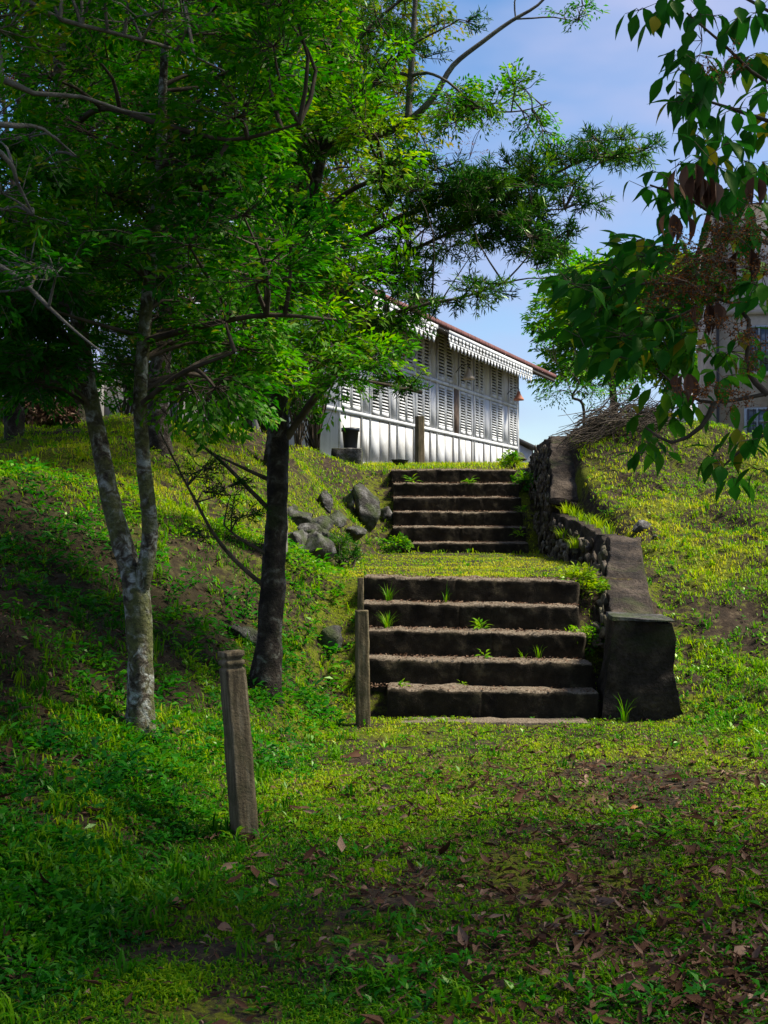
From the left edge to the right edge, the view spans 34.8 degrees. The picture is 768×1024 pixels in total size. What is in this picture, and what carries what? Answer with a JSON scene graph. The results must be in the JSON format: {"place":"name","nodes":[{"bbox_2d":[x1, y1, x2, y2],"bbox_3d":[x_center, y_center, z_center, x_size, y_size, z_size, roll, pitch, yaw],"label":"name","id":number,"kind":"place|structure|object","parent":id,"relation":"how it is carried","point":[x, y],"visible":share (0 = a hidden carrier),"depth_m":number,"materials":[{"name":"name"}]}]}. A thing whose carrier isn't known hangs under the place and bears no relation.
{"place":"outdoors","nodes":[
{"label":"outdoors","id":0,"kind":"place"},
{"bbox_2d":[0,412,767,1023],"bbox_3d":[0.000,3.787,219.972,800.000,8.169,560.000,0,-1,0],"label":"ground","id":1,"kind":"structure","parent":0,"point":[748,612],"depth_m":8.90,"materials":[{"name":"plant"}]},
{"bbox_2d":[0,392,82,427],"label":"compost heap","id":2,"kind":"object","parent":1,"relation":"on","point":[38,415],"visible":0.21,"depth_m":16.68,"materials":[{"name":"soil"}]},
{"bbox_2d":[59,340,113,423],"bbox_3d":[-4.346,-1.840,16.983,1.171,1.266,0.926,0,-1,19],"label":"shrub","id":3,"kind":"object","parent":1,"relation":"on","point":[65,417],"visible":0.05,"depth_m":16.93,"materials":[{"name":"plant"}]},
{"bbox_2d":[0,2,193,440],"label":"backdrop tree","id":4,"kind":"object","parent":1,"relation":"on","point":[11,428],"visible":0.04,"depth_m":13.90,"materials":[{"name":"green plant"}]},
{"bbox_2d":[2,20,194,425],"bbox_3d":[-4.100,-4.646,17.079,2.952,7.117,3.990,0,-1,-18],"label":"reddish tree","id":5,"kind":"object","parent":1,"relation":"on","point":[78,405],"visible":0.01,"depth_m":16.90,"materials":[{"name":"green plant"}]},
{"bbox_2d":[0,0,255,352],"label":"tree","id":6,"kind":"object","parent":1,"relation":"on","point":[19,10],"visible":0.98,"depth_m":5.46,"materials":[{"name":"green plant"}]},
{"bbox_2d":[89,327,198,415],"bbox_3d":[-4.049,-2.255,20.135,2.188,1.764,2.008,0,-1,-6],"label":"shrub","id":7,"kind":"object","parent":1,"relation":"on","point":[124,401],"visible":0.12,"depth_m":19.98,"materials":[{"name":"plant"}]},
{"bbox_2d":[91,340,217,423],"bbox_3d":[-3.589,-2.078,20.189,2.428,1.849,1.951,0,-1,0],"label":"shrub","id":8,"kind":"object","parent":1,"relation":"on","point":[172,367],"visible":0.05,"depth_m":19.91,"materials":[{"name":"plant"}]},
{"bbox_2d":[4,0,340,456],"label":"backdrop tree","id":9,"kind":"object","parent":1,"relation":"on","point":[156,441],"visible":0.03,"depth_m":12.90,"materials":[{"name":"green plant"}]},
{"bbox_2d":[97,370,260,430],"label":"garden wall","id":10,"kind":"structure","parent":1,"relation":"on","point":[105,410],"depth_m":24.37,"materials":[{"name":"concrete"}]},
{"bbox_2d":[0,0,377,737],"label":"twin stemmed tree","id":11,"kind":"object","parent":1,"relation":"on","point":[226,158],"visible":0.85,"depth_m":6.45,"materials":[{"name":"green plant"}]},
{"bbox_2d":[46,1,377,420],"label":"backdrop tree","id":12,"kind":"object","parent":1,"relation":"on","point":[134,317],"depth_m":20.18,"materials":[{"name":"green plant"}]},
{"bbox_2d":[167,334,266,423],"bbox_3d":[-2.708,-1.939,18.904,2.050,1.753,2.201,0,-1,0],"label":"shrub","id":13,"kind":"object","parent":1,"relation":"on","point":[206,368],"visible":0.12,"depth_m":18.70,"materials":[{"name":"plant"}]},
{"bbox_2d":[217,922,234,931],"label":"fallen leaf","id":14,"kind":"object","parent":1,"relation":"on","point":[222,926],"visible":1,"depth_m":4.33,"materials":[{"name":"plant"}]},
{"bbox_2d":[219,826,252,844],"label":"weed","id":15,"kind":"object","parent":1,"relation":"on","point":[239,829],"visible":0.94,"depth_m":5.59,"materials":[{"name":"green plant"}]},
{"bbox_2d":[218,649,258,837],"bbox_3d":[-0.675,1.136,5.705,0.110,0.980,0.108,-4,0,-29],"label":"wooden post","id":16,"kind":"object","parent":1,"relation":"on","point":[239,764],"visible":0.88,"depth_m":5.67,"materials":[{"name":"brown wood"}]},
{"bbox_2d":[227,624,257,643],"bbox_3d":[-1.076,0.934,9.402,0.249,0.160,0.228,-1,-1,42],"label":"rock","id":17,"kind":"object","parent":1,"relation":"on","point":[236,630],"visible":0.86,"depth_m":9.32,"materials":[{"name":"stone"}]},
{"bbox_2d":[204,328,325,433],"bbox_3d":[-1.862,-2.213,19.587,2.168,2.576,2.684,0,-1,-38],"label":"shrub","id":18,"kind":"object","parent":1,"relation":"on","point":[262,426],"visible":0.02,"depth_m":19.42,"materials":[{"name":"plant"}]},
{"bbox_2d":[287,504,297,514],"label":"rock","id":19,"kind":"object","parent":1,"relation":"on","point":[292,508],"visible":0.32,"depth_m":13.48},
{"bbox_2d":[288,529,307,548],"bbox_3d":[-0.862,0.298,11.930,0.298,0.268,0.232,0,-1,21],"label":"rock","id":20,"kind":"object","parent":1,"relation":"on","point":[300,536],"visible":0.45,"depth_m":11.86,"materials":[{"name":"stone"}]},
{"bbox_2d":[288,510,312,525],"bbox_3d":[-0.923,0.106,13.395,0.293,0.251,0.330,0,-1,0],"label":"rock","id":21,"kind":"object","parent":1,"relation":"on","point":[298,517],"visible":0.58,"depth_m":13.27,"materials":[{"name":"stone"}]},
{"bbox_2d":[266,369,351,446],"bbox_3d":[-1.265,-1.562,18.261,0.994,1.266,1.735,0,-1,27],"label":"shrub","id":22,"kind":"object","parent":1,"relation":"on","point":[299,433],"visible":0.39,"depth_m":18.29,"materials":[{"name":"plant"}]},
{"bbox_2d":[296,522,322,533],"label":"rock","id":23,"kind":"object","parent":1,"relation":"on","point":[310,527],"visible":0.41,"depth_m":12.65,"materials":[{"name":"stone"}]},
{"bbox_2d":[303,531,336,561],"bbox_3d":[-0.770,0.345,11.900,0.562,0.331,0.376,0,-1,18],"label":"rock","id":24,"kind":"object","parent":1,"relation":"on","point":[315,540],"visible":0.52,"depth_m":11.79,"materials":[{"name":"stone"}]},
{"bbox_2d":[311,516,333,530],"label":"rock","id":25,"kind":"object","parent":1,"relation":"on","point":[325,522],"visible":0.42,"depth_m":13.79,"materials":[{"name":"stone"}]},
{"bbox_2d":[91,232,555,463],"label":"house","id":26,"kind":"structure","parent":1,"relation":"on","point":[476,419],"depth_m":36.48,"materials":[{"name":"white paint"}]},
{"bbox_2d":[341,289,360,345],"bbox_3d":[-0.830,-4.769,30.444,0.050,1.500,1.292,0,-1,22],"label":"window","id":27,"kind":"structure","parent":26,"relation":"in","point":[341,289],"depth_m":30.35,"materials":[{"name":"white"}]},
{"bbox_2d":[341,369,361,411],"bbox_3d":[-0.830,-3.204,30.427,0.050,1.330,1.292,0,-1,22],"label":"window","id":28,"kind":"structure","parent":26,"relation":"in","point":[355,404],"depth_m":30.50,"materials":[{"name":"white"}]},
{"bbox_2d":[371,366,389,417],"bbox_3d":[-0.107,-3.185,32.235,0.050,1.330,1.276,0,-1,22],"label":"window","id":29,"kind":"structure","parent":26,"relation":"in","point":[381,406],"depth_m":32.27,"materials":[{"name":"white"}]},
{"bbox_2d":[398,373,413,422],"bbox_3d":[0.596,-3.166,33.992,0.050,1.330,1.217,0,-1,22],"label":"window","id":30,"kind":"structure","parent":26,"relation":"in","point":[405,410],"depth_m":33.99,"materials":[{"name":"white"}]},
{"bbox_2d":[398,318,413,370],"bbox_3d":[0.596,-4.731,34.009,0.050,1.500,1.217,0,-1,22],"label":"window","id":31,"kind":"structure","parent":26,"relation":"in","point":[411,362],"depth_m":34.17,"materials":[{"name":"white"}]},
{"bbox_2d":[416,377,429,426],"bbox_3d":[1.117,-3.152,35.295,0.050,1.330,1.147,0,-1,22],"label":"window","id":32,"kind":"structure","parent":26,"relation":"in","point":[422,400],"depth_m":35.35,"materials":[{"name":"white"}]},
{"bbox_2d":[416,326,429,375],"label":"window","id":33,"kind":"structure","parent":26,"relation":"in","point":[423,355],"depth_m":35.32,"materials":[{"name":"white"}]},
{"bbox_2d":[438,384,452,431],"bbox_3d":[1.848,-3.132,37.122,0.050,1.330,1.433,0,-1,22],"label":"window","id":34,"kind":"structure","parent":26,"relation":"in","point":[445,394],"depth_m":37.08,"materials":[{"name":"white"}]},
{"bbox_2d":[438,332,452,383],"bbox_3d":[1.848,-4.697,37.139,0.050,1.500,1.433,0,-1,22],"label":"window","id":35,"kind":"structure","parent":26,"relation":"in","point":[445,354],"depth_m":37.10,"materials":[{"name":"white"}]},
{"bbox_2d":[456,364,474,379],"bbox_3d":[2.513,-4.336,37.914,0.589,0.479,0.380,0,-1,0],"label":"eaves lamp","id":36,"kind":"object","parent":26,"relation":"attached to","point":[468,375],"visible":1,"depth_m":37.83,"materials":[{"name":"beige"}]},
{"bbox_2d":[460,391,471,435],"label":"window","id":37,"kind":"structure","parent":26,"relation":"in","point":[465,399],"depth_m":38.90,"materials":[{"name":"white"}]},
{"bbox_2d":[460,342,471,389],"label":"window","id":38,"kind":"structure","parent":26,"relation":"in","point":[467,384],"depth_m":38.91,"materials":[{"name":"white"}]},
{"bbox_2d":[475,396,483,438],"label":"window","id":39,"kind":"structure","parent":26,"relation":"in","point":[479,402],"depth_m":40.28,"materials":[{"name":"white"}]},
{"bbox_2d":[475,348,483,393],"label":"window","id":40,"kind":"structure","parent":26,"relation":"in","point":[479,366],"depth_m":40.32,"materials":[{"name":"white"}]},
{"bbox_2d":[491,401,502,442],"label":"window","id":41,"kind":"structure","parent":26,"relation":"in","point":[496,409],"depth_m":42.11,"materials":[{"name":"white"}]},
{"bbox_2d":[491,355,502,400],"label":"window","id":42,"kind":"structure","parent":26,"relation":"in","point":[496,374],"depth_m":42.13,"materials":[{"name":"white"}]},
{"bbox_2d":[509,407,516,445],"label":"window","id":43,"kind":"structure","parent":26,"relation":"in","point":[512,412],"depth_m":44.02,"materials":[{"name":"white"}]},
{"bbox_2d":[509,364,516,405],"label":"window","id":44,"kind":"structure","parent":26,"relation":"in","point":[512,379],"depth_m":44.00,"materials":[{"name":"white"}]},
{"bbox_2d":[507,387,523,400],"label":"eaves lamp","id":45,"kind":"object","parent":26,"relation":"attached to","point":[518,397],"visible":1,"depth_m":43.17,"materials":[{"name":"metal"}]},
{"bbox_2d":[317,490,332,513],"bbox_3d":[-0.732,-0.104,15.134,0.198,0.327,0.199,0,-1,-38],"label":"rock","id":46,"kind":"object","parent":1,"relation":"on","point":[325,498],"visible":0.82,"depth_m":15.06,"materials":[{"name":"stone"}]},
{"bbox_2d":[288,329,365,452],"bbox_3d":[-1.047,-1.862,18.912,1.409,2.152,1.337,-1,-1,44],"label":"shrub","id":47,"kind":"object","parent":1,"relation":"on","point":[313,441],"visible":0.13,"depth_m":18.96,"materials":[{"name":"plant"}]},
{"bbox_2d":[322,529,334,538],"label":"rock","id":48,"kind":"object","parent":1,"relation":"on","point":[325,532],"visible":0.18,"depth_m":13.43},
{"bbox_2d":[320,625,342,650],"bbox_3d":[-0.430,1.072,9.961,0.195,0.310,0.261,0,-1,0],"label":"rock","id":49,"kind":"object","parent":1,"relation":"on","point":[332,633],"visible":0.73,"depth_m":9.85,"materials":[{"name":"stone"}]},
{"bbox_2d":[238,52,428,427],"bbox_3d":[-0.714,-5.062,19.172,3.226,8.212,3.603,0,-1,0],"label":"reddish tree","id":50,"kind":"object","parent":1,"relation":"on","point":[249,421],"visible":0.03,"depth_m":18.97,"materials":[{"name":"green plant"}]},
{"bbox_2d":[329,510,346,527],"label":"rock","id":51,"kind":"object","parent":1,"relation":"on","point":[338,517],"visible":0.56,"depth_m":14.78,"materials":[{"name":"stone"}]},
{"bbox_2d":[204,0,473,465],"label":"backdrop tree","id":52,"kind":"object","parent":1,"relation":"on","point":[408,15],"visible":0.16,"depth_m":14.93,"materials":[{"name":"green plant"}]},
{"bbox_2d":[331,448,362,464],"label":"concrete block","id":53,"kind":"structure","parent":1,"relation":"on","point":[352,455],"depth_m":20.76,"materials":[{"name":"concrete"}]},
{"bbox_2d":[341,427,359,447],"bbox_3d":[-0.575,-1.258,21.015,0.316,0.358,0.316,0,-1,0],"label":"plant pot","id":54,"kind":"object","parent":53,"relation":"on","point":[350,437],"visible":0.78,"depth_m":20.90,"materials":[{"name":"grey plastic"}]},
{"bbox_2d":[343,492,354,511],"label":"rock","id":55,"kind":"object","parent":1,"relation":"on","point":[348,499],"visible":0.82,"depth_m":16.67,"materials":[{"name":"stone"}]},
{"bbox_2d":[326,527,372,567],"bbox_3d":[-0.437,0.380,12.592,0.488,0.465,0.727,1,-1,-40],"label":"shrub","id":56,"kind":"object","parent":1,"relation":"on","point":[339,556],"visible":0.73,"depth_m":12.49,"materials":[{"name":"green plant"}]},
{"bbox_2d":[345,525,366,540],"bbox_3d":[-0.378,0.289,15.189,0.334,0.249,0.267,0,-1,0],"label":"rock","id":57,"kind":"object","parent":1,"relation":"on","point":[356,532],"visible":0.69,"depth_m":15.11,"materials":[{"name":"stone"}]},
{"bbox_2d":[357,578,363,609],"bbox_3d":[-0.192,0.741,9.992,0.054,0.410,0.053,0,-1,-6],"label":"wooden post","id":58,"kind":"object","parent":1,"relation":"on","point":[360,592],"visible":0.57,"depth_m":9.97,"materials":[{"name":"brown wood"}]},
{"bbox_2d":[355,610,370,726],"bbox_3d":[-0.154,1.184,8.836,0.102,0.950,0.102,-1,-1,-9],"label":"wooden post","id":59,"kind":"object","parent":1,"relation":"on","point":[362,668],"visible":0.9,"depth_m":8.79,"materials":[{"name":"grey wood"}]},
{"bbox_2d":[352,483,380,530],"bbox_3d":[-0.228,-0.069,16.691,0.360,0.671,0.341,0,-1,31],"label":"rock","id":60,"kind":"object","parent":1,"relation":"on","point":[368,508],"visible":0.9,"depth_m":16.64,"materials":[{"name":"stone"}]},
{"bbox_2d":[0,447,767,1023],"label":"leaf litter","id":61,"kind":"object","parent":1,"relation":"on","point":[650,967],"visible":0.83,"depth_m":4.84,"materials":[{"name":"brown plant"}]},
{"bbox_2d":[380,506,392,520],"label":"rock","id":62,"kind":"object","parent":1,"relation":"on","point":[386,513],"visible":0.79,"depth_m":17.16,"materials":[{"name":"stone"}]},
{"bbox_2d":[374,531,413,553],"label":"shrub","id":63,"kind":"object","parent":1,"relation":"on","point":[403,542],"visible":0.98,"depth_m":16.18,"materials":[{"name":"green plant"}]},
{"bbox_2d":[160,0,668,706],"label":"dark trunk tree","id":64,"kind":"object","parent":1,"relation":"on","point":[466,196],"visible":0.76,"depth_m":8.39,"materials":[{"name":"green plant"}]},
{"bbox_2d":[415,416,424,463],"bbox_3d":[0.699,-1.316,24.017,0.156,1.120,0.154,0,-1,-23],"label":"wooden post","id":65,"kind":"object","parent":1,"relation":"on","point":[419,442],"visible":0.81,"depth_m":23.95,"materials":[{"name":"brown wood"}]},
{"bbox_2d":[252,0,609,555],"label":"grey bough tree","id":66,"kind":"object","parent":1,"relation":"on","point":[467,104],"visible":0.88,"depth_m":8.71,"materials":[{"name":"green plant"}]},
{"bbox_2d":[385,94,525,306],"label":"airy tree","id":67,"kind":"object","parent":1,"relation":"on","point":[420,232],"visible":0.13,"depth_m":60.01,"materials":[{"name":"green plant"}]},
{"bbox_2d":[390,468,528,553],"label":"staircase","id":68,"kind":"structure","parent":1,"relation":"on","point":[440,521],"depth_m":17.11,"materials":[{"name":"stone"}]},
{"bbox_2d":[462,478,475,484],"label":"weed","id":69,"kind":"object","parent":68,"relation":"on","point":[468,480],"visible":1,"depth_m":17.57,"materials":[{"name":"green plant"}]},
{"bbox_2d":[510,526,525,536],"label":"weed","id":70,"kind":"object","parent":68,"relation":"on","point":[518,531],"visible":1,"depth_m":16.48,"materials":[{"name":"green plant"}]},
{"bbox_2d":[364,574,598,719],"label":"staircase","id":71,"kind":"structure","parent":1,"relation":"on","point":[516,674],"depth_m":9.78,"materials":[{"name":"stone"}]},
{"bbox_2d":[378,611,398,627],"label":"grass tuft","id":72,"kind":"object","parent":71,"relation":"on","point":[386,624],"visible":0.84,"depth_m":9.94,"materials":[{"name":"plant"}]},
{"bbox_2d":[382,584,397,600],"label":"grass tuft","id":73,"kind":"object","parent":71,"relation":"on","point":[388,597],"visible":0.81,"depth_m":10.23,"materials":[{"name":"plant"}]},
{"bbox_2d":[468,617,491,629],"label":"weed","id":74,"kind":"object","parent":71,"relation":"on","point":[478,625],"visible":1,"depth_m":9.94,"materials":[{"name":"green plant"}]},
{"bbox_2d":[476,649,491,658],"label":"weed","id":75,"kind":"object","parent":71,"relation":"on","point":[487,650],"visible":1,"depth_m":9.68,"materials":[{"name":"green plant"}]},
{"bbox_2d":[401,717,587,725],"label":"paving slab","id":76,"kind":"structure","parent":1,"relation":"on","point":[520,721],"depth_m":9.00,"materials":[{"name":"stone"}]},
{"bbox_2d":[496,449,523,469],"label":"shrub","id":77,"kind":"object","parent":1,"relation":"on","point":[508,459],"visible":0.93,"depth_m":18.58,"materials":[{"name":"green plant"}]},
{"bbox_2d":[510,468,538,491],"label":"shrub","id":78,"kind":"object","parent":1,"relation":"on","point":[520,482],"visible":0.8,"depth_m":17.75,"materials":[{"name":"green plant"}]},
{"bbox_2d":[519,438,534,463],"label":"shed","id":79,"kind":"structure","parent":1,"relation":"on","point":[526,449],"depth_m":50.23,"materials":[{"name":"grey wood"}]},
{"bbox_2d":[535,898,551,907],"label":"fallen leaf","id":80,"kind":"object","parent":1,"relation":"on","point":[546,901],"visible":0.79,"depth_m":4.59,"materials":[{"name":"plant"}]},
{"bbox_2d":[527,436,581,554],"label":"parapet","id":81,"kind":"structure","parent":1,"relation":"on","point":[551,465],"depth_m":16.40,"materials":[{"name":"stone"}]},
{"bbox_2d":[518,470,530,480],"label":"weed","id":82,"kind":"object","parent":81,"relation":"attached to","point":[522,477],"visible":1,"depth_m":17.59,"materials":[{"name":"green plant"}]},
{"bbox_2d":[556,561,610,595],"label":"shrub","id":83,"kind":"object","parent":1,"relation":"on","point":[588,583],"visible":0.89,"depth_m":10.45,"materials":[{"name":"green plant"}]},
{"bbox_2d":[521,313,647,424],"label":"feathery tree","id":84,"kind":"object","parent":1,"relation":"on","point":[592,387],"visible":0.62,"depth_m":50.01,"materials":[{"name":"green plant"}]},
{"bbox_2d":[564,622,604,655],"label":"shrub","id":85,"kind":"object","parent":1,"relation":"on","point":[591,635],"visible":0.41,"depth_m":9.90,"materials":[{"name":"green plant"}]},
{"bbox_2d":[519,243,697,412],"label":"rounded tree","id":86,"kind":"object","parent":1,"relation":"on","point":[557,311],"visible":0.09,"depth_m":52.81,"materials":[{"name":"green plant"}]},
{"bbox_2d":[545,512,682,721],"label":"parapet","id":87,"kind":"structure","parent":1,"relation":"on","point":[638,645],"depth_m":9.24,"materials":[{"name":"stone"}]},
{"bbox_2d":[556,529,567,537],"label":"grass tuft","id":88,"kind":"object","parent":87,"relation":"attached to","point":[561,533],"visible":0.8,"depth_m":14.38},
{"bbox_2d":[556,505,578,512],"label":"grass tuft","id":89,"kind":"object","parent":87,"relation":"on","point":[564,510],"visible":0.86,"depth_m":15.15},
{"bbox_2d":[562,534,582,547],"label":"grass tuft","id":90,"kind":"object","parent":87,"relation":"attached to","point":[576,544],"visible":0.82,"depth_m":13.36,"materials":[{"name":"plant"}]},
{"bbox_2d":[568,503,582,515],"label":"grass tuft","id":91,"kind":"object","parent":87,"relation":"on","point":[574,510],"visible":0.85,"depth_m":14.79,"materials":[{"name":"plant"}]},
{"bbox_2d":[568,508,586,520],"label":"grass tuft","id":92,"kind":"object","parent":87,"relation":"on","point":[580,517],"visible":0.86,"depth_m":14.18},
{"bbox_2d":[583,512,603,523],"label":"grass tuft","id":93,"kind":"object","parent":87,"relation":"on","point":[592,518],"visible":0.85,"depth_m":13.63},
{"bbox_2d":[591,513,609,527],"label":"grass tuft","id":94,"kind":"object","parent":87,"relation":"on","point":[601,524],"visible":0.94,"depth_m":13.06,"materials":[{"name":"plant"}]},
{"bbox_2d":[597,521,621,533],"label":"grass tuft","id":95,"kind":"object","parent":87,"relation":"on","point":[608,531],"visible":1,"depth_m":12.56,"materials":[{"name":"plant"}]},
{"bbox_2d":[548,380,693,454],"bbox_3d":[3.314,-1.253,17.039,2.149,1.269,2.225,0,-1,0],"label":"brush pile","id":96,"kind":"object","parent":1,"relation":"on","point":[590,427],"visible":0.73,"depth_m":16.60,"materials":[{"name":"wood"}]},
{"bbox_2d":[616,696,639,721],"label":"grass tuft","id":97,"kind":"object","parent":1,"relation":"on","point":[623,713],"visible":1,"depth_m":9.08,"materials":[{"name":"plant"}]},
{"bbox_2d":[632,520,650,532],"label":"rock","id":98,"kind":"object","parent":1,"relation":"on","point":[639,526],"visible":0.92,"depth_m":12.66,"materials":[{"name":"stone"}]},
{"bbox_2d":[534,0,767,504],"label":"broad leaved tree","id":99,"kind":"object","parent":1,"relation":"on","point":[702,285],"visible":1,"depth_m":4.35,"materials":[{"name":"green plant"}]},
{"bbox_2d":[647,977,671,985],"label":"fallen leaf","id":100,"kind":"object","parent":1,"relation":"on","point":[654,978],"visible":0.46,"depth_m":3.83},
{"bbox_2d":[677,370,692,422],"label":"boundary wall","id":101,"kind":"structure","parent":1,"relation":"on","point":[683,389],"depth_m":23.83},
{"bbox_2d":[708,865,725,875],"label":"fallen leaf","id":102,"kind":"object","parent":1,"relation":"on","point":[718,869],"visible":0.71,"depth_m":5.04,"materials":[{"name":"plant"}]},
{"bbox_2d":[695,202,767,433],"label":"rendered building","id":103,"kind":"structure","parent":1,"relation":"on","point":[757,317],"depth_m":26.93,"materials":[{"name":"paint"}]},
{"bbox_2d":[744,407,767,433],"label":"window","id":104,"kind":"structure","parent":103,"relation":"in","point":[748,412],"depth_m":26.83,"materials":[{"name":"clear glass"}]},
{"bbox_2d":[750,325,767,371],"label":"window","id":105,"kind":"structure","parent":103,"relation":"in","point":[763,333],"depth_m":26.82,"materials":[{"name":"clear glass"}]},
{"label":"rock","id":106,"kind":"object","parent":1,"relation":"on","visible":0},
{"bbox_2d":[392,459,407,464],"bbox_3d":[0.267,-0.829,20.510,0.300,0.090,0.300,0,-1,0],"label":"bowl","id":107,"kind":"object","parent":106,"relation":"on","point":[398,461],"visible":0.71,"depth_m":20.41,"materials":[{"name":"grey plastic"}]},
{"bbox_2d":[0,0,767,452],"label":"sky","id":108,"kind":"structure","parent":0,"point":[592,76],"materials":[{"name":"blue"}]},
{"bbox_2d":[513,452,526,461],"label":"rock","id":109,"kind":"object","parent":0,"point":[521,454],"visible":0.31,"depth_m":21.02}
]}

